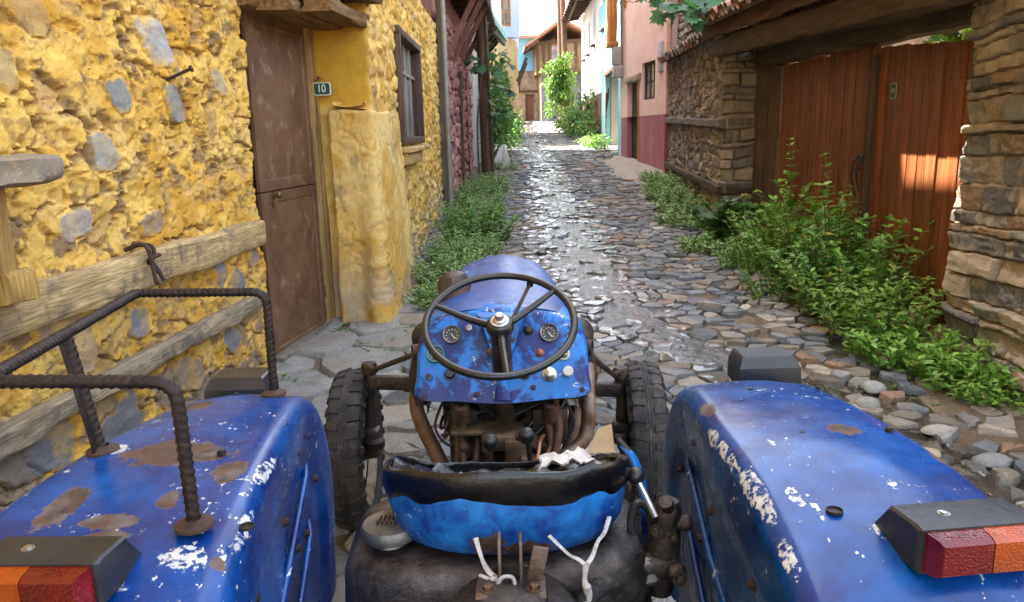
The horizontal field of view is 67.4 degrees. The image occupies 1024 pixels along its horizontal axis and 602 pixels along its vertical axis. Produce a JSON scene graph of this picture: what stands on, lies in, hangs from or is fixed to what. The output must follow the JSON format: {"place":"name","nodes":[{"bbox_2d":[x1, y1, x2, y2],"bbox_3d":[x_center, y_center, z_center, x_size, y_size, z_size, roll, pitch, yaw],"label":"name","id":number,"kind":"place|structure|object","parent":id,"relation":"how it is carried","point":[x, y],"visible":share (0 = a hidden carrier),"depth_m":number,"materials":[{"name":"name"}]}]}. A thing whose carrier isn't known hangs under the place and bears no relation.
{"place":"outdoors","nodes":[
{"label":"outdoors","id":0,"kind":"place"},
{"bbox_2d":[519,0,583,32],"label":"sky","id":1,"kind":"structure","parent":0,"point":[535,16],"materials":[{"name":"white"}]},
{"bbox_2d":[276,120,1023,601],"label":"street","id":2,"kind":"structure","parent":0,"point":[616,234],"depth_m":6.37,"materials":[{"name":"grey stone"}]},
{"bbox_2d":[462,40,516,176],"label":"pole vine","id":3,"kind":"object","parent":2,"relation":"on","point":[492,56],"visible":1,"depth_m":15.80,"materials":[{"name":"green plant"}]},
{"bbox_2d":[494,144,510,168],"bbox_3d":[-0.252,-3.444,18.385,0.465,0.600,0.392,-1,12,0],"label":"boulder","id":4,"kind":"object","parent":2,"relation":"on","point":[502,152],"visible":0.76,"depth_m":18.27,"materials":[{"name":"stone"}]},
{"bbox_2d":[0,255,1023,601],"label":"tractor","id":5,"kind":"object","parent":2,"relation":"on","point":[764,475],"visible":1,"depth_m":1.53,"materials":[{"name":"blue paint"}]},
{"bbox_2d":[539,446,595,469],"bbox_3d":[0.133,0.374,1.818,0.141,0.034,0.072,-1,12,0],"label":"rag","id":6,"kind":"object","parent":5,"relation":"on","point":[578,454],"visible":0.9,"depth_m":1.81,"materials":[{"name":"white fabric"}]},
{"bbox_2d":[588,424,614,452],"bbox_3d":[0.211,0.329,1.837,0.065,0.055,0.043,-1,12,0],"label":"cardboard","id":7,"kind":"object","parent":5,"relation":"on","point":[603,441],"visible":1,"depth_m":1.83,"materials":[{"name":"beige cardboard"}]},
{"bbox_2d":[603,155,665,184],"bbox_3d":[2.934,-3.136,18.137,1.427,0.425,6.610,-1,12,0],"label":"threshold","id":8,"kind":"object","parent":2,"relation":"on","point":[625,167],"visible":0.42,"depth_m":17.64,"materials":[{"name":"beige concrete"}]},
{"bbox_2d":[635,167,674,181],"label":"verge weed","id":9,"kind":"object","parent":8,"relation":"on","point":[646,175],"visible":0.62,"depth_m":15.37,"materials":[{"name":"green plant"}]},
{"bbox_2d":[855,396,880,407],"bbox_3d":[2.148,0.618,4.640,0.147,0.080,0.123,-1,12,0],"label":"loose stone","id":10,"kind":"object","parent":2,"relation":"on","point":[868,401],"visible":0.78,"depth_m":4.60,"materials":[{"name":"grey stone"}]},
{"bbox_2d":[923,447,940,457],"bbox_3d":[2.146,0.792,3.997,0.170,0.055,0.116,-1,12,0],"label":"loose stone","id":11,"kind":"object","parent":2,"relation":"on","point":[936,452],"visible":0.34,"depth_m":3.97,"materials":[{"name":"beige stone"}]},
{"bbox_2d":[920,424,953,435],"bbox_3d":[2.371,0.716,4.271,0.188,0.058,0.098,-1,12,0],"label":"loose stone","id":12,"kind":"object","parent":2,"relation":"on","point":[931,430],"visible":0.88,"depth_m":4.24,"materials":[{"name":"grey stone"}]},
{"bbox_2d":[971,452,1012,468],"bbox_3d":[2.442,0.809,3.900,0.200,0.066,0.123,-1,12,0],"label":"loose stone","id":13,"kind":"object","parent":2,"relation":"on","point":[989,460],"visible":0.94,"depth_m":3.87,"materials":[{"name":"grey stone"}]},
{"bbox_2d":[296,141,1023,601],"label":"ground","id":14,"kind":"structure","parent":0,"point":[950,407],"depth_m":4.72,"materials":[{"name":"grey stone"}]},
{"bbox_2d":[0,0,453,510],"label":"yellow house","id":15,"kind":"structure","parent":14,"relation":"on","point":[290,160],"depth_m":4.53,"materials":[{"name":"paint"}]},
{"bbox_2d":[0,153,64,306],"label":"wall shelf","id":16,"kind":"object","parent":15,"relation":"attached to","point":[17,285],"depth_m":2.76,"materials":[{"name":"grey wood"}]},
{"bbox_2d":[123,242,165,284],"bbox_3d":[-1.798,-0.190,3.767,0.163,0.209,0.141,-1,12,0],"label":"iron hasp","id":17,"kind":"object","parent":15,"relation":"attached to","point":[153,255],"visible":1,"depth_m":3.71,"materials":[{"name":"brown metal"}]},
{"bbox_2d":[167,65,193,80],"bbox_3d":[-1.792,-1.232,4.152,0.146,0.081,0.038,-1,12,0],"label":"iron spike","id":18,"kind":"object","parent":15,"relation":"attached to","point":[190,68],"visible":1,"depth_m":4.14,"materials":[{"name":"brown metal"}]},
{"bbox_2d":[240,11,326,355],"bbox_3d":[-1.683,-0.870,5.917,0.092,2.470,0.999,1,13,9],"label":"door","id":19,"kind":"structure","parent":15,"relation":"in","point":[276,70],"depth_m":5.80,"materials":[{"name":"brown paint"}]},
{"bbox_2d":[392,24,429,165],"bbox_3d":[-1.127,-2.245,8.587,0.196,1.365,1.930,-1,12,0],"label":"window","id":20,"kind":"structure","parent":15,"relation":"in","point":[407,53],"depth_m":8.72,"materials":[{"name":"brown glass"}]},
{"bbox_2d":[278,372,298,381],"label":"pavement weed","id":21,"kind":"object","parent":14,"relation":"on","point":[295,378],"visible":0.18,"depth_m":5.29,"materials":[{"name":"green plant"}]},
{"bbox_2d":[332,320,365,334],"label":"pavement weed","id":22,"kind":"object","parent":14,"relation":"on","point":[346,324],"visible":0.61,"depth_m":6.36,"materials":[{"name":"green plant"}]},
{"bbox_2d":[356,335,395,351],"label":"pavement weed","id":23,"kind":"object","parent":14,"relation":"on","point":[372,343],"visible":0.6,"depth_m":5.92,"materials":[{"name":"green plant"}]},
{"bbox_2d":[402,277,439,309],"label":"verge weed","id":24,"kind":"object","parent":14,"relation":"on","point":[429,298],"visible":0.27,"depth_m":7.05,"materials":[{"name":"green plant"}]},
{"bbox_2d":[411,246,492,289],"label":"verge weed","id":25,"kind":"object","parent":14,"relation":"on","point":[446,265],"visible":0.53,"depth_m":7.83,"materials":[{"name":"green plant"}]},
{"bbox_2d":[421,0,494,197],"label":"red stone house","id":26,"kind":"structure","parent":14,"relation":"on","point":[460,14],"depth_m":14.80,"materials":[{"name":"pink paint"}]},
{"bbox_2d":[415,225,509,265],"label":"verge weed","id":27,"kind":"object","parent":14,"relation":"on","point":[472,245],"visible":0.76,"depth_m":8.73,"materials":[{"name":"green plant"}]},
{"bbox_2d":[436,194,512,224],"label":"verge weed","id":28,"kind":"object","parent":14,"relation":"on","point":[500,215],"visible":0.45,"depth_m":11.08,"materials":[{"name":"green plant"}]},
{"bbox_2d":[426,196,523,244],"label":"dark nettle","id":29,"kind":"object","parent":14,"relation":"on","point":[486,222],"visible":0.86,"depth_m":9.70,"materials":[{"name":"green plant"}]},
{"bbox_2d":[462,0,506,166],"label":"white bay house","id":30,"kind":"structure","parent":14,"relation":"on","point":[496,34],"depth_m":19.05,"materials":[{"name":"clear paint"}]},
{"bbox_2d":[453,181,515,208],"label":"verge weed","id":31,"kind":"object","parent":14,"relation":"on","point":[501,197],"visible":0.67,"depth_m":12.58,"materials":[{"name":"green plant"}]},
{"bbox_2d":[476,5,494,177],"bbox_3d":[-0.616,-6.135,15.781,0.339,7.703,0.286,1,13,12],"label":"utility pole","id":32,"kind":"object","parent":14,"relation":"on","point":[487,146],"visible":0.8,"depth_m":16.11,"materials":[{"name":"wood"}]},
{"bbox_2d":[459,172,515,196],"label":"verge weed","id":33,"kind":"object","parent":14,"relation":"on","point":[485,184],"visible":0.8,"depth_m":14.26,"materials":[{"name":"green plant"}]},
{"bbox_2d":[476,169,513,183],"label":"verge weed","id":34,"kind":"object","parent":14,"relation":"on","point":[489,176],"visible":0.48,"depth_m":15.80,"materials":[{"name":"green plant"}]},
{"bbox_2d":[474,157,520,171],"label":"verge weed","id":35,"kind":"object","parent":14,"relation":"on","point":[504,168],"visible":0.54,"depth_m":18.08,"materials":[{"name":"green plant"}]},
{"bbox_2d":[476,42,523,163],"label":"climbing bush","id":36,"kind":"object","parent":14,"relation":"on","point":[503,127],"visible":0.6,"depth_m":19.23,"materials":[{"name":"green plant"}]},
{"bbox_2d":[490,0,527,138],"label":"lavender house","id":37,"kind":"structure","parent":14,"relation":"on","point":[510,17],"depth_m":27.32,"materials":[{"name":"paint"}]},
{"bbox_2d":[501,0,510,26],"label":"window","id":38,"kind":"structure","parent":37,"relation":"in","point":[505,4],"depth_m":26.88,"materials":[{"name":"orange glass"}]},
{"bbox_2d":[496,106,526,147],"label":"verge bush","id":39,"kind":"object","parent":14,"relation":"on","point":[517,130],"visible":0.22,"depth_m":25.28,"materials":[{"name":"green plant"}]},
{"bbox_2d":[518,32,541,120],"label":"blue far house","id":40,"kind":"structure","parent":14,"relation":"on","point":[528,96],"depth_m":42.86,"materials":[{"name":"paint"}]},
{"bbox_2d":[525,94,533,119],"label":"door","id":41,"kind":"structure","parent":40,"relation":"in","point":[529,98],"depth_m":43.31,"materials":[{"name":"brown wood"}]},
{"bbox_2d":[523,21,581,121],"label":"timbered house","id":42,"kind":"structure","parent":14,"relation":"on","point":[543,45],"depth_m":40.12,"materials":[{"name":"tile"},{"name":"ochre plaster"},{"name":"dark timber"}]},
{"bbox_2d":[550,44,557,63],"bbox_3d":[2.343,-12.835,39.949,0.692,0.992,0.060,2,13,15],"label":"window","id":43,"kind":"structure","parent":42,"relation":"in","point":[553,47],"depth_m":39.96,"materials":[{"name":"white glass"}]},
{"bbox_2d":[539,51,579,122],"bbox_3d":[1.997,-8.742,32.285,1.706,3.348,1.640,-1,12,0],"label":"tree","id":44,"kind":"object","parent":14,"relation":"on","point":[559,84],"visible":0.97,"depth_m":32.01,"materials":[{"name":"green plant"}]},
{"bbox_2d":[557,0,562,127],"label":"wooden pole","id":45,"kind":"object","parent":14,"relation":"on","point":[559,30],"visible":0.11,"depth_m":34.15,"materials":[{"name":"brown wood"}]},
{"bbox_2d":[560,0,567,126],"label":"wooden pole","id":46,"kind":"object","parent":14,"relation":"on","point":[563,30],"visible":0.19,"depth_m":33.38,"materials":[{"name":"brown wood"}]},
{"bbox_2d":[551,88,600,139],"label":"roadside bush","id":47,"kind":"object","parent":14,"relation":"on","point":[577,123],"visible":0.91,"depth_m":27.88,"materials":[{"name":"green plant"}]},
{"bbox_2d":[560,0,621,154],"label":"white teal house","id":48,"kind":"structure","parent":14,"relation":"on","point":[596,61],"depth_m":26.16,"materials":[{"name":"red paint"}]},
{"bbox_2d":[605,0,622,77],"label":"orange bay","id":49,"kind":"object","parent":48,"relation":"attached to","point":[612,43],"visible":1,"depth_m":19.93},
{"bbox_2d":[573,130,612,149],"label":"roadside bush","id":50,"kind":"object","parent":14,"relation":"on","point":[594,139],"visible":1,"depth_m":23.23,"materials":[{"name":"green plant"}]},
{"bbox_2d":[621,0,679,173],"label":"pink house","id":51,"kind":"structure","parent":14,"relation":"on","point":[645,92],"depth_m":18.16,"materials":[{"name":"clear paint"}]},
{"bbox_2d":[632,82,637,158],"bbox_3d":[3.158,-4.495,19.341,0.030,1.970,1.160,-3,13,-5],"label":"door","id":52,"kind":"structure","parent":51,"relation":"in","point":[634,85],"depth_m":19.65,"materials":[{"name":"brown wood"}]},
{"bbox_2d":[645,61,654,99],"bbox_3d":[3.259,-5.114,17.817,0.060,0.842,1.112,-3,13,-5],"label":"window","id":53,"kind":"structure","parent":51,"relation":"in","point":[649,67],"depth_m":18.00,"materials":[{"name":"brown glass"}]},
{"bbox_2d":[639,174,685,191],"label":"verge weed","id":54,"kind":"object","parent":14,"relation":"on","point":[653,183],"visible":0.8,"depth_m":14.06,"materials":[{"name":"green plant"}]},
{"bbox_2d":[640,183,698,201],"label":"verge weed","id":55,"kind":"object","parent":14,"relation":"on","point":[652,195],"visible":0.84,"depth_m":12.83,"materials":[{"name":"green plant"}]},
{"bbox_2d":[647,193,711,214],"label":"verge weed","id":56,"kind":"object","parent":14,"relation":"on","point":[663,205],"visible":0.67,"depth_m":11.72,"materials":[{"name":"green plant"}]},
{"bbox_2d":[653,204,716,229],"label":"verge weed","id":57,"kind":"object","parent":14,"relation":"on","point":[684,216],"visible":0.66,"depth_m":10.65,"materials":[{"name":"green plant"}]},
{"bbox_2d":[674,230,744,255],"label":"verge weed","id":58,"kind":"object","parent":14,"relation":"on","point":[707,243],"visible":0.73,"depth_m":9.00,"materials":[{"name":"green plant"}]},
{"bbox_2d":[672,192,783,242],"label":"fig seedling","id":59,"kind":"object","parent":14,"relation":"on","point":[711,221],"visible":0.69,"depth_m":9.28,"materials":[{"name":"green plant"}]},
{"bbox_2d":[712,235,787,269],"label":"bush","id":60,"kind":"object","parent":14,"relation":"on","point":[732,260],"visible":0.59,"depth_m":8.08,"materials":[{"name":"green plant"}]},
{"bbox_2d":[726,195,818,259],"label":"bush","id":61,"kind":"object","parent":14,"relation":"on","point":[750,223],"visible":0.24,"depth_m":8.52,"materials":[{"name":"green plant"}]},
{"bbox_2d":[735,255,830,303],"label":"bush","id":62,"kind":"object","parent":14,"relation":"on","point":[755,285],"visible":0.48,"depth_m":7.03,"materials":[{"name":"green plant"}]},
{"bbox_2d":[754,133,814,269],"bbox_3d":[2.815,-0.975,7.831,0.611,1.440,0.565,-1,12,0],"label":"tall weed","id":63,"kind":"object","parent":14,"relation":"on","point":[790,202],"visible":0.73,"depth_m":7.85,"materials":[{"name":"green plant"}]},
{"bbox_2d":[723,187,851,279],"bbox_3d":[2.793,-0.706,7.883,1.235,0.941,1.306,-1,12,0],"label":"bush","id":64,"kind":"object","parent":14,"relation":"on","point":[758,256],"visible":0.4,"depth_m":7.78,"materials":[{"name":"green plant"}]},
{"bbox_2d":[657,25,962,217],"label":"rubble wall","id":65,"kind":"structure","parent":14,"relation":"on","point":[710,119],"depth_m":11.49,"materials":[{"name":"stone"}]},
{"bbox_2d":[677,0,754,56],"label":"stone wall","id":66,"kind":"structure","parent":65,"relation":"on","point":[683,28],"depth_m":15.37,"materials":[{"name":"brown stone"}]},
{"bbox_2d":[738,191,905,299],"bbox_3d":[2.857,-0.497,7.051,1.543,0.977,1.453,-1,12,0],"label":"bush","id":67,"kind":"object","parent":14,"relation":"on","point":[810,255],"visible":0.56,"depth_m":6.87,"materials":[{"name":"green plant"}]},
{"bbox_2d":[813,150,856,265],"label":"tall weed","id":68,"kind":"object","parent":14,"relation":"on","point":[826,212],"visible":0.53,"depth_m":6.96,"materials":[{"name":"green plant"}]},
{"bbox_2d":[765,221,935,320],"bbox_3d":[2.849,-0.243,6.440,1.470,0.812,1.092,-1,12,0],"label":"bush","id":69,"kind":"object","parent":14,"relation":"on","point":[799,292],"visible":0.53,"depth_m":6.38,"materials":[{"name":"green plant"}]},
{"bbox_2d":[751,39,975,327],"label":"plank gate","id":70,"kind":"structure","parent":14,"relation":"on","point":[883,126],"depth_m":6.92,"materials":[{"name":"wood"}]},
{"bbox_2d":[797,263,945,346],"bbox_3d":[2.776,-0.003,5.908,1.136,0.642,1.119,-1,12,0],"label":"bush","id":71,"kind":"object","parent":14,"relation":"on","point":[842,311],"visible":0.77,"depth_m":5.81,"materials":[{"name":"green plant"}]},
{"bbox_2d":[819,212,934,309],"bbox_3d":[2.922,-0.251,6.196,0.949,0.927,0.539,-1,12,0],"label":"tall weed","id":72,"kind":"object","parent":14,"relation":"on","point":[880,266],"visible":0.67,"depth_m":6.16,"materials":[{"name":"green plant"}]},
{"bbox_2d":[836,312,973,377],"bbox_3d":[2.694,0.281,5.356,0.852,0.392,0.858,-7,14,-25],"label":"pillar weed","id":73,"kind":"object","parent":14,"relation":"on","point":[867,344],"visible":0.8,"depth_m":5.29,"materials":[{"name":"green plant"}]},
{"bbox_2d":[920,28,973,43],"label":"courtyard vine","id":74,"kind":"object","parent":14,"relation":"on","point":[952,37],"visible":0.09,"depth_m":7.34,"materials":[{"name":"green plant"}]},
{"bbox_2d":[883,328,1020,397],"bbox_3d":[2.851,0.400,4.960,0.710,0.364,0.803,-1,12,0],"label":"pillar weed","id":75,"kind":"object","parent":14,"relation":"on","point":[924,368],"visible":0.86,"depth_m":4.92,"materials":[{"name":"green plant"}]},
{"bbox_2d":[930,355,1023,413],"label":"pillar weed","id":76,"kind":"object","parent":14,"relation":"on","point":[984,396],"visible":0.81,"depth_m":4.64,"materials":[{"name":"green plant"}]},
{"bbox_2d":[940,0,1023,402],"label":"stone pillar","id":77,"kind":"structure","parent":14,"relation":"on","point":[983,284],"depth_m":4.93,"materials":[{"name":"brown stone"}]},
{"bbox_2d":[685,0,981,67],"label":"gate roof","id":78,"kind":"structure","parent":77,"relation":"on","point":[781,32],"depth_m":7.30,"materials":[{"name":"wood"}]},
{"bbox_2d":[619,0,725,34],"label":"fig branch","id":79,"kind":"object","parent":78,"relation":"attached to","point":[691,8],"visible":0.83,"depth_m":10.03,"materials":[{"name":"green plant"}]},
{"bbox_2d":[524,120,1023,503],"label":"stream","id":80,"kind":"structure","parent":0,"point":[555,180],"depth_m":9.07,"materials":[{"name":"liquid"}]},
{"bbox_2d":[752,270,941,444],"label":"gutter water","id":81,"kind":"structure","parent":0,"point":[857,362],"depth_m":5.47,"materials":[{"name":"white liquid"}]},
{"bbox_2d":[860,380,886,395],"bbox_3d":[2.298,0.548,4.875,0.152,0.078,0.142,-1,12,0],"label":"loose stone","id":82,"kind":"object","parent":81,"relation":"on","point":[872,388],"visible":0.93,"depth_m":4.83,"materials":[{"name":"grey stone"}]},
{"bbox_2d":[821,378,943,413],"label":"loose stones","id":83,"kind":"object","parent":81,"relation":"on","point":[894,386],"visible":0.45,"depth_m":4.89,"materials":[{"name":"grey stone"}]}
]}

